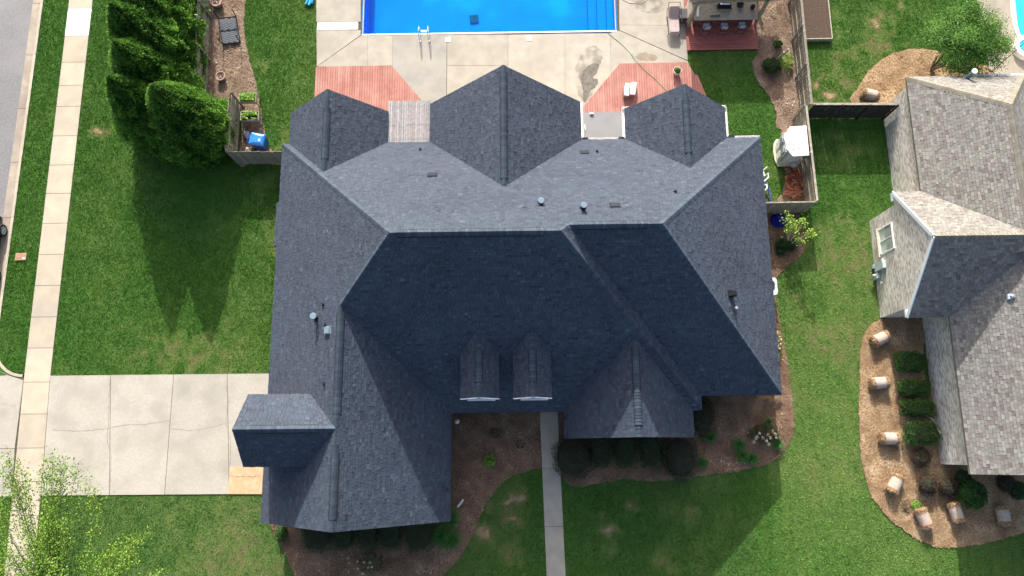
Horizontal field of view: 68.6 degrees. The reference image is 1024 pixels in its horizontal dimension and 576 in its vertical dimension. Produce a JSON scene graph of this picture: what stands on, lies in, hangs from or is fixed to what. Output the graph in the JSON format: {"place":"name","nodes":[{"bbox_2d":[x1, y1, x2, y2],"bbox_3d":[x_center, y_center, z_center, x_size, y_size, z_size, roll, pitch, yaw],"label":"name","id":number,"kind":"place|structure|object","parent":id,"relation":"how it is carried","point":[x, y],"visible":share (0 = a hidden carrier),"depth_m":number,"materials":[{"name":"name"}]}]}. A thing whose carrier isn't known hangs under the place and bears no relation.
{"place":"outdoors","nodes":[
{"label":"outdoors","id":0,"kind":"place"},
{"bbox_2d":[0,372,23,496],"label":"driveway apron","id":1,"kind":"object","parent":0,"point":[11,389],"visible":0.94,"depth_m":40.76,"materials":[{"name":"concrete"}]},
{"bbox_2d":[0,0,32,217],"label":"road","id":2,"kind":"structure","parent":0,"point":[15,16],"depth_m":45.27,"materials":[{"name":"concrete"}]},
{"bbox_2d":[0,216,7,279],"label":"parked car","id":3,"kind":"object","parent":2,"relation":"on","point":[3,230],"visible":1,"depth_m":42.78,"materials":[{"name":"black paint"}]},
{"bbox_2d":[5,0,92,575],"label":"sidewalk","id":4,"kind":"structure","parent":0,"point":[35,393],"depth_m":42.49,"materials":[{"name":"concrete"}]},
{"bbox_2d":[42,373,268,495],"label":"driveway","id":5,"kind":"structure","parent":0,"point":[147,434],"depth_m":40.51,"materials":[{"name":"concrete"}]},
{"bbox_2d":[229,467,262,493],"bbox_3d":[-14.124,10.208,39.872,1.856,0.022,1.433,-1,78,1],"label":"osb sheet","id":6,"kind":"object","parent":5,"relation":"on","point":[245,480],"visible":0.99,"depth_m":39.86,"materials":[{"name":"beige wood"}]},
{"bbox_2d":[38,494,291,575],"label":"lawn grass","id":7,"kind":"structure","parent":0,"point":[160,528],"depth_m":39.40,"materials":[{"name":"green plant"}]},
{"bbox_2d":[316,0,688,106],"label":"pool terrace","id":8,"kind":"structure","parent":0,"point":[580,67],"depth_m":44.91,"materials":[{"name":"concrete"}]},
{"bbox_2d":[315,65,428,142],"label":"wooden deck","id":9,"kind":"structure","parent":8,"relation":"on","point":[380,86],"depth_m":44.46,"materials":[{"name":"red wood"}]},
{"bbox_2d":[388,100,430,142],"bbox_3d":[-5.617,-8.887,42.467,2.342,2.560,2.440,-1,78,1],"label":"pergola","id":10,"kind":"object","parent":9,"relation":"on","point":[406,124],"visible":0.95,"depth_m":41.22,"materials":[{"name":"white wood"}]},
{"bbox_2d":[361,0,616,35],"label":"swimming pool","id":11,"kind":"structure","parent":8,"relation":"in","point":[439,17],"depth_m":47.20,"materials":[{"name":"blue liquid"}]},
{"bbox_2d":[583,112,622,137],"bbox_3d":[5.178,-8.781,43.566,2.700,0.334,2.900,-1,78,1],"label":"patio landing","id":12,"kind":"object","parent":8,"relation":"on","point":[603,124],"visible":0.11,"depth_m":43.55,"materials":[{"name":"white paint"}]},
{"bbox_2d":[583,62,706,112],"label":"wooden deck","id":13,"kind":"structure","parent":8,"relation":"on","point":[607,96],"depth_m":44.24,"materials":[{"name":"red wood"}]},
{"bbox_2d":[666,2,681,36],"bbox_3d":[9.639,-15.969,44.693,0.920,0.913,1.786,-1,78,1],"label":"chaise lounge","id":14,"kind":"object","parent":8,"relation":"on","point":[674,26],"visible":1,"depth_m":44.59,"materials":[{"name":"white metal"}]},
{"bbox_2d":[0,0,1023,575],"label":"lawn","id":15,"kind":"structure","parent":0,"point":[710,484],"depth_m":41.58,"materials":[{"name":"plant"}]},
{"bbox_2d":[0,0,68,569],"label":"lawn grass","id":16,"kind":"structure","parent":15,"relation":"on","point":[37,167],"depth_m":43.51,"materials":[{"name":"green plant"}]},
{"bbox_2d":[0,444,167,575],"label":"street tree","id":17,"kind":"object","parent":15,"relation":"on","point":[38,558],"visible":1,"depth_m":35.01,"materials":[{"name":"green plant"}]},
{"bbox_2d":[104,73,166,161],"bbox_3d":[-20.312,-9.973,40.948,4.706,6.819,4.540,-1,78,1],"label":"evergreen tree","id":18,"kind":"object","parent":15,"relation":"on","point":[128,109],"visible":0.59,"depth_m":39.68,"materials":[{"name":"green plant"}]},
{"bbox_2d":[107,36,205,90],"bbox_3d":[-19.988,-11.674,41.171,5.003,7.094,4.989,-30,79,-6],"label":"evergreen tree","id":19,"kind":"object","parent":15,"relation":"on","point":[130,56],"visible":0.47,"depth_m":39.64,"materials":[{"name":"green plant"}]},
{"bbox_2d":[105,0,209,83],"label":"evergreen tree","id":20,"kind":"object","parent":15,"relation":"on","point":[128,19],"visible":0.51,"depth_m":40.20,"materials":[{"name":"green plant"}]},
{"bbox_2d":[112,0,210,61],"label":"evergreen tree","id":21,"kind":"object","parent":15,"relation":"on","point":[184,12],"visible":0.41,"depth_m":42.21,"materials":[{"name":"green plant"}]},
{"bbox_2d":[145,80,239,170],"bbox_3d":[-18.119,-9.457,40.809,4.891,6.818,4.905,-1,78,1],"label":"evergreen tree","id":22,"kind":"object","parent":15,"relation":"on","point":[188,123],"visible":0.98,"depth_m":40.51,"materials":[{"name":"green plant"}]},
{"bbox_2d":[194,0,211,92],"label":"wooden fence","id":23,"kind":"object","parent":15,"relation":"on","point":[206,18],"visible":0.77,"depth_m":44.53,"materials":[{"name":"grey wood"}]},
{"bbox_2d":[207,0,272,166],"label":"mulch bed","id":24,"kind":"object","parent":15,"relation":"on","point":[232,64],"visible":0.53,"depth_m":44.96,"materials":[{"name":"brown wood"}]},
{"bbox_2d":[212,8,239,44],"bbox_3d":[-17.056,-15.625,44.895,1.171,0.826,1.962,-12,78,-2],"label":"metal table","id":25,"kind":"object","parent":24,"relation":"on","point":[229,34],"visible":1,"depth_m":45.26,"materials":[{"name":"metal"}]},
{"bbox_2d":[238,92,260,107],"bbox_3d":[-15.393,-11.037,43.969,1.004,1.026,0.566,-1,78,1],"label":"raised planter","id":26,"kind":"object","parent":24,"relation":"on","point":[248,98],"visible":1,"depth_m":43.64,"materials":[{"name":"plant"}]},
{"bbox_2d":[240,110,262,125],"bbox_3d":[-15.192,-9.918,43.720,1.058,1.042,0.596,-1,78,1],"label":"raised planter","id":27,"kind":"object","parent":24,"relation":"on","point":[249,116],"visible":1,"depth_m":43.44,"materials":[{"name":"plant"}]},
{"bbox_2d":[247,132,268,150],"bbox_3d":[-14.609,-8.412,43.335,0.978,1.129,0.720,11,78,3],"label":"wheelie bin","id":28,"kind":"object","parent":24,"relation":"on","point":[258,141],"visible":1,"depth_m":42.86,"materials":[{"name":"blue plastic"}]},
{"bbox_2d":[225,91,281,163],"bbox_3d":[-14.335,-9.177,43.111,3.394,1.950,3.660,-1,78,1],"label":"wooden fence","id":29,"kind":"object","parent":15,"relation":"on","point":[248,157],"visible":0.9,"depth_m":42.86,"materials":[{"name":"grey wood"}]},
{"bbox_2d":[269,412,541,575],"bbox_3d":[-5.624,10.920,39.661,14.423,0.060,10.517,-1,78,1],"label":"mulch bed","id":30,"kind":"object","parent":15,"relation":"on","point":[479,509],"visible":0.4,"depth_m":39.61,"materials":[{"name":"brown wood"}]},
{"bbox_2d":[275,525,287,541],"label":"shrub","id":31,"kind":"object","parent":30,"relation":"on","point":[281,533],"visible":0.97,"depth_m":38.96,"materials":[{"name":"green plant"}]},
{"bbox_2d":[300,528,333,553],"bbox_3d":[-10.037,12.589,38.836,1.768,1.052,2.250,-1,78,1],"label":"hedge bush","id":32,"kind":"object","parent":30,"relation":"on","point":[312,539],"visible":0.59,"depth_m":38.46,"materials":[{"name":"green plant"}]},
{"bbox_2d":[331,530,355,551],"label":"hedge bush","id":33,"kind":"object","parent":30,"relation":"on","point":[343,539],"visible":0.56,"depth_m":38.44,"materials":[{"name":"green plant"}]},
{"bbox_2d":[354,528,377,551],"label":"hedge bush","id":34,"kind":"object","parent":30,"relation":"on","point":[368,538],"visible":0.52,"depth_m":38.44,"materials":[{"name":"green plant"}]},
{"bbox_2d":[347,548,387,574],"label":"flowering plant","id":35,"kind":"object","parent":30,"relation":"on","point":[370,563],"visible":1,"depth_m":38.57,"materials":[{"name":"green plant"}]},
{"bbox_2d":[378,526,401,550],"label":"hedge bush","id":36,"kind":"object","parent":30,"relation":"on","point":[390,537],"visible":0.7,"depth_m":38.43,"materials":[{"name":"green plant"}]},
{"bbox_2d":[402,523,435,553],"bbox_3d":[-4.816,12.552,38.778,1.751,1.043,2.211,-1,78,1],"label":"hedge bush","id":37,"kind":"object","parent":30,"relation":"on","point":[418,536],"visible":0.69,"depth_m":38.42,"materials":[{"name":"green plant"}]},
{"bbox_2d":[431,523,454,549],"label":"daylily clump","id":38,"kind":"object","parent":30,"relation":"on","point":[437,539],"visible":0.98,"depth_m":38.77,"materials":[{"name":"green plant"}]},
{"bbox_2d":[438,525,464,550],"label":"daylily clump","id":39,"kind":"object","parent":30,"relation":"on","point":[451,543],"visible":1,"depth_m":38.74,"materials":[{"name":"green plant"}]},
{"bbox_2d":[440,506,463,530],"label":"daylily clump","id":40,"kind":"object","parent":30,"relation":"on","point":[454,519],"visible":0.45,"depth_m":38.92,"materials":[{"name":"green plant"}]},
{"bbox_2d":[232,65,781,531],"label":"brick house","id":41,"kind":"structure","parent":15,"relation":"on","point":[504,239],"depth_m":35.44,"materials":[{"name":"grey"}]},
{"bbox_2d":[558,213,806,486],"bbox_3d":[9.512,3.121,41.125,14.337,0.060,15.003,-1,78,1],"label":"mulch bed","id":42,"kind":"object","parent":15,"relation":"on","point":[733,413],"visible":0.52,"depth_m":40.10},
{"bbox_2d":[550,434,592,481],"bbox_3d":[3.146,8.880,39.341,2.277,1.268,2.497,-1,78,1],"label":"bronze shrub","id":43,"kind":"object","parent":42,"relation":"on","point":[572,455],"visible":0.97,"depth_m":39.02,"materials":[{"name":"brown plant"}]},
{"bbox_2d":[588,438,612,469],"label":"hedge bush","id":44,"kind":"object","parent":42,"relation":"on","point":[600,452],"visible":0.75,"depth_m":39.22,"materials":[{"name":"green plant"}]},
{"bbox_2d":[612,437,638,468],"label":"hedge bush","id":45,"kind":"object","parent":42,"relation":"on","point":[625,451],"visible":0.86,"depth_m":39.21,"materials":[{"name":"green plant"}]},
{"bbox_2d":[638,437,663,470],"bbox_3d":[7.320,8.542,39.489,1.311,1.012,2.085,-1,78,1],"label":"hedge bush","id":46,"kind":"object","parent":42,"relation":"on","point":[650,448],"visible":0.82,"depth_m":39.19,"materials":[{"name":"green plant"}]},
{"bbox_2d":[661,437,699,482],"bbox_3d":[8.742,8.883,39.281,2.079,1.238,2.563,-1,78,1],"label":"bronze shrub","id":47,"kind":"object","parent":42,"relation":"on","point":[680,456],"visible":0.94,"depth_m":38.94,"materials":[{"name":"brown plant"}]},
{"bbox_2d":[693,396,716,437],"bbox_3d":[10.058,6.801,39.789,1.466,1.080,2.249,-1,78,1],"label":"bronze shrub","id":48,"kind":"object","parent":42,"relation":"on","point":[703,418],"visible":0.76,"depth_m":39.45,"materials":[{"name":"green plant"}]},
{"bbox_2d":[732,437,747,452],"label":"daylily clump","id":49,"kind":"object","parent":42,"relation":"on","point":[739,445],"visible":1,"depth_m":39.64,"materials":[{"name":"green plant"}]},
{"bbox_2d":[747,423,781,445],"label":"flowering plant","id":50,"kind":"object","parent":42,"relation":"on","point":[752,435],"visible":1,"depth_m":39.53,"materials":[{"name":"white plant"}]},
{"bbox_2d":[770,213,785,226],"bbox_3d":[15.046,-3.850,42.355,0.889,0.283,0.835,-1,78,1],"label":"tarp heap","id":51,"kind":"object","parent":42,"relation":"on","point":[775,219],"visible":0.94,"depth_m":42.32,"materials":[{"name":"blue plastic"}]},
{"bbox_2d":[775,238,797,250],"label":"shrub","id":52,"kind":"object","parent":42,"relation":"on","point":[785,243],"visible":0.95,"depth_m":41.87,"materials":[{"name":"green plant"}]},
{"bbox_2d":[779,210,819,245],"bbox_3d":[15.381,-3.210,41.047,1.462,2.701,2.162,-44,81,-8],"label":"young tree","id":53,"kind":"object","parent":42,"relation":"on","point":[808,234],"visible":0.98,"depth_m":40.70,"materials":[{"name":"green plant"}]},
{"bbox_2d":[687,50,722,104],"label":"lawn grass","id":54,"kind":"structure","parent":15,"relation":"on","point":[707,73],"depth_m":44.51,"materials":[{"name":"green plant"}]},
{"bbox_2d":[684,0,758,49],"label":"wooden deck","id":55,"kind":"structure","parent":15,"relation":"on","point":[711,39],"depth_m":44.80,"materials":[{"name":"red wood"}]},
{"bbox_2d":[687,0,773,26],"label":"bar shelter","id":56,"kind":"object","parent":55,"relation":"on","point":[727,11],"visible":0.99,"depth_m":44.09,"materials":[{"name":"brown wood"}]},
{"bbox_2d":[752,0,803,201],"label":"mulch bed","id":57,"kind":"object","parent":15,"relation":"on","point":[772,50],"visible":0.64,"depth_m":44.45,"materials":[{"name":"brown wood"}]},
{"bbox_2d":[761,57,781,73],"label":"shrub","id":58,"kind":"object","parent":57,"relation":"on","point":[772,65],"visible":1,"depth_m":43.94,"materials":[{"name":"green plant"}]},
{"bbox_2d":[778,53,793,70],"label":"shrub","id":59,"kind":"object","parent":57,"relation":"on","point":[784,66],"visible":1,"depth_m":44.07,"materials":[{"name":"green plant"}]},
{"bbox_2d":[773,126,808,166],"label":"plastic shed","id":60,"kind":"structure","parent":57,"relation":"on","point":[790,145],"depth_m":41.65,"materials":[{"name":"white plastic"}]},
{"bbox_2d":[776,144,787,161],"bbox_3d":[15.228,-7.642,42.454,0.165,1.510,0.530,-1,78,1],"label":"door","id":61,"kind":"structure","parent":60,"relation":"in","point":[783,151],"depth_m":42.26,"materials":[{"name":"white plastic"}]},
{"bbox_2d":[785,168,803,198],"bbox_3d":[16.210,-6.002,42.857,1.216,0.205,1.959,-1,78,1],"label":"brick pile","id":62,"kind":"object","parent":57,"relation":"on","point":[792,187],"visible":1,"depth_m":42.85,"materials":[{"name":"red brick"}]},
{"bbox_2d":[766,105,818,212],"bbox_3d":[15.040,-7.225,42.301,3.206,1.950,5.735,-1,78,1],"label":"wooden fence","id":63,"kind":"object","parent":15,"relation":"on","point":[805,163],"visible":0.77,"depth_m":41.82,"materials":[{"name":"grey wood"}]},
{"bbox_2d":[787,0,812,108],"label":"wooden fence","id":64,"kind":"object","parent":15,"relation":"on","point":[799,40],"visible":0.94,"depth_m":43.51,"materials":[{"name":"grey wood"}]},
{"bbox_2d":[803,0,832,41],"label":"raised bed","id":65,"kind":"object","parent":15,"relation":"on","point":[817,18],"visible":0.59,"depth_m":44.84,"materials":[{"name":"soil"}]},
{"bbox_2d":[808,103,898,120],"bbox_3d":[19.232,-10.060,42.850,4.751,1.950,0.196,0,78,1],"label":"wooden fence","id":66,"kind":"object","parent":15,"relation":"on","point":[856,111],"visible":0.98,"depth_m":42.75,"materials":[{"name":"brown wood"}]},
{"bbox_2d":[798,0,990,108],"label":"lawn grass","id":67,"kind":"structure","parent":15,"relation":"on","point":[853,41],"depth_m":44.80,"materials":[{"name":"green plant"}]},
{"bbox_2d":[850,48,992,102],"bbox_3d":[23.883,-12.342,44.237,8.642,0.060,4.034,-23,79,-4],"label":"mulch bed","id":68,"kind":"object","parent":15,"relation":"on","point":[898,70],"visible":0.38,"depth_m":44.30,"materials":[{"name":"brown wood"}]},
{"bbox_2d":[858,87,881,102],"bbox_3d":[20.849,-11.236,43.710,1.200,0.780,0.784,17,79,4],"label":"straw roll","id":69,"kind":"object","parent":68,"relation":"on","point":[866,93],"visible":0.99,"depth_m":43.47,"materials":[{"name":"fabric"}]},
{"bbox_2d":[909,0,1023,77],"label":"crape myrtle","id":70,"kind":"object","parent":68,"relation":"on","point":[961,37],"visible":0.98,"depth_m":40.81,"materials":[{"name":"green plant"}]},
{"bbox_2d":[858,317,1023,548],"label":"mulch bed","id":71,"kind":"object","parent":15,"relation":"on","point":[894,445],"visible":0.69,"depth_m":39.59,"materials":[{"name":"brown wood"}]},
{"bbox_2d":[868,375,891,389],"bbox_3d":[19.669,5.099,40.219,1.203,0.772,0.857,-1,78,1],"label":"straw roll","id":72,"kind":"object","parent":71,"relation":"on","point":[879,382],"visible":1,"depth_m":39.99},
{"bbox_2d":[868,330,892,347],"bbox_3d":[19.963,2.758,40.720,1.199,0.773,0.772,-25,79,-4],"label":"straw roll","id":73,"kind":"object","parent":71,"relation":"on","point":[880,338],"visible":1,"depth_m":40.48,"materials":[{"name":"fabric"}]},
{"bbox_2d":[876,431,901,444],"bbox_3d":[19.892,7.939,39.619,1.187,0.782,0.755,-1,78,1],"label":"straw roll","id":74,"kind":"object","parent":71,"relation":"on","point":[895,438],"visible":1,"depth_m":39.38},
{"bbox_2d":[885,472,905,495],"bbox_3d":[19.968,10.213,39.134,0.790,0.771,1.205,30,80,7],"label":"straw roll","id":75,"kind":"object","parent":71,"relation":"on","point":[895,483],"visible":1,"depth_m":38.91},
{"bbox_2d":[898,497,911,512],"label":"straw clump","id":76,"kind":"object","parent":71,"relation":"on","point":[905,504],"visible":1,"depth_m":39.07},
{"bbox_2d":[892,350,927,372],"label":"boxwood","id":77,"kind":"object","parent":71,"relation":"on","point":[912,361],"visible":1,"depth_m":40.05,"materials":[{"name":"green plant"}]},
{"bbox_2d":[895,378,931,397],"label":"boxwood","id":78,"kind":"object","parent":71,"relation":"on","point":[910,387],"visible":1,"depth_m":39.79,"materials":[{"name":"green plant"}]},
{"bbox_2d":[899,398,935,417],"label":"boxwood","id":79,"kind":"object","parent":71,"relation":"on","point":[912,408],"visible":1,"depth_m":39.58,"materials":[{"name":"green plant"}]},
{"bbox_2d":[909,447,932,467],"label":"barberry shrub","id":80,"kind":"object","parent":71,"relation":"on","point":[921,457],"visible":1,"depth_m":39.16,"materials":[{"name":"brown plant"}]},
{"bbox_2d":[901,420,942,445],"bbox_3d":[21.513,7.648,39.508,2.028,0.977,1.374,-1,78,1],"label":"boxwood","id":81,"kind":"object","parent":71,"relation":"on","point":[917,432],"visible":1,"depth_m":39.23,"materials":[{"name":"green plant"}]},
{"bbox_2d":[913,506,933,529],"bbox_3d":[21.243,11.879,38.773,0.801,0.791,1.198,-18,78,-3],"label":"straw roll","id":82,"kind":"object","parent":71,"relation":"on","point":[921,513],"visible":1,"depth_m":38.54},
{"bbox_2d":[916,473,939,496],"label":"barberry shrub","id":83,"kind":"object","parent":71,"relation":"on","point":[927,484],"visible":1,"depth_m":38.87,"materials":[{"name":"brown plant"}]},
{"bbox_2d":[937,476,959,499],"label":"barberry shrub","id":84,"kind":"object","parent":71,"relation":"on","point":[948,486],"visible":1,"depth_m":38.82,"materials":[{"name":"brown plant"}]},
{"bbox_2d":[945,500,965,524],"bbox_3d":[22.919,11.579,38.813,0.755,0.781,1.205,-13,78,-2],"label":"straw roll","id":85,"kind":"object","parent":71,"relation":"on","point":[955,512],"visible":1,"depth_m":38.58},
{"bbox_2d":[954,469,972,485],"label":"shrub","id":86,"kind":"object","parent":71,"relation":"on","point":[961,475],"visible":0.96,"depth_m":38.89,"materials":[{"name":"green plant"}]},
{"bbox_2d":[956,477,988,510],"bbox_3d":[23.729,10.630,38.730,1.523,1.194,1.707,-1,78,1],"label":"boxwood","id":87,"kind":"object","parent":71,"relation":"on","point":[971,493],"visible":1,"depth_m":38.45,"materials":[{"name":"green plant"}]},
{"bbox_2d":[993,503,1012,526],"bbox_3d":[25.338,11.716,38.738,0.756,0.778,1.207,-5,78,0],"label":"straw roll","id":88,"kind":"object","parent":71,"relation":"on","point":[1002,511],"visible":1,"depth_m":38.53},
{"bbox_2d":[996,475,1014,492],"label":"barberry shrub","id":89,"kind":"object","parent":71,"relation":"on","point":[1006,483],"visible":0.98,"depth_m":38.83,"materials":[{"name":"brown plant"}]},
{"bbox_2d":[1008,481,1023,500],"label":"shrub","id":90,"kind":"object","parent":71,"relation":"on","point":[1017,492],"visible":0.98,"depth_m":38.76,"materials":[{"name":"green plant"}]},
{"bbox_2d":[869,68,1023,474],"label":"brick house","id":91,"kind":"structure","parent":15,"relation":"on","point":[947,233],"depth_m":37.57,"materials":[{"name":"grey"}]},
{"bbox_2d":[875,222,894,256],"bbox_3d":[20.141,-2.634,40.515,0.170,1.620,1.600,-1,78,1],"label":"window frame","id":92,"kind":"structure","parent":91,"relation":"in","point":[884,245],"depth_m":40.54,"materials":[{"name":"white paint"}]},
{"bbox_2d":[540,412,565,575],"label":"front path","id":93,"kind":"structure","parent":0,"point":[553,524],"depth_m":39.48,"materials":[{"name":"concrete"}]},
{"bbox_2d":[446,469,756,575],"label":"lawn grass","id":94,"kind":"structure","parent":0,"point":[629,523],"depth_m":39.13,"materials":[{"name":"green plant"}]},
{"bbox_2d":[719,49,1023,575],"bbox_3d":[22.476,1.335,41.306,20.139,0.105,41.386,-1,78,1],"label":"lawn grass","id":95,"kind":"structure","parent":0,"point":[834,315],"depth_m":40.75,"materials":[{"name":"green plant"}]},
{"bbox_2d":[977,0,1023,73],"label":"neighbour terrace","id":96,"kind":"structure","parent":0,"point":[1017,64],"depth_m":44.75,"materials":[{"name":"beige concrete"}]},
{"bbox_2d":[1010,0,1023,37],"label":"neighbour pool","id":97,"kind":"structure","parent":96,"relation":"on","point":[1017,9],"depth_m":44.93,"materials":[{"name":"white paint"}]},
{"bbox_2d":[1011,35,1023,60],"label":"spa pool","id":98,"kind":"structure","parent":96,"relation":"on","point":[1020,54],"depth_m":44.22,"materials":[{"name":"white paint"}]},
{"bbox_3d":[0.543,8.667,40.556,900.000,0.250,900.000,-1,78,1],"label":"ground","id":99,"kind":"structure","parent":0,"visible":0},
{"bbox_2d":[0,0,40,293],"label":"gutter","id":100,"kind":"object","parent":99,"relation":"on","point":[20,121],"visible":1,"depth_m":44.41,"materials":[{"name":"concrete"}]},
{"bbox_2d":[0,0,43,376],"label":"kerb","id":101,"kind":"structure","parent":99,"relation":"on","point":[19,167],"depth_m":43.77,"materials":[{"name":"concrete"}]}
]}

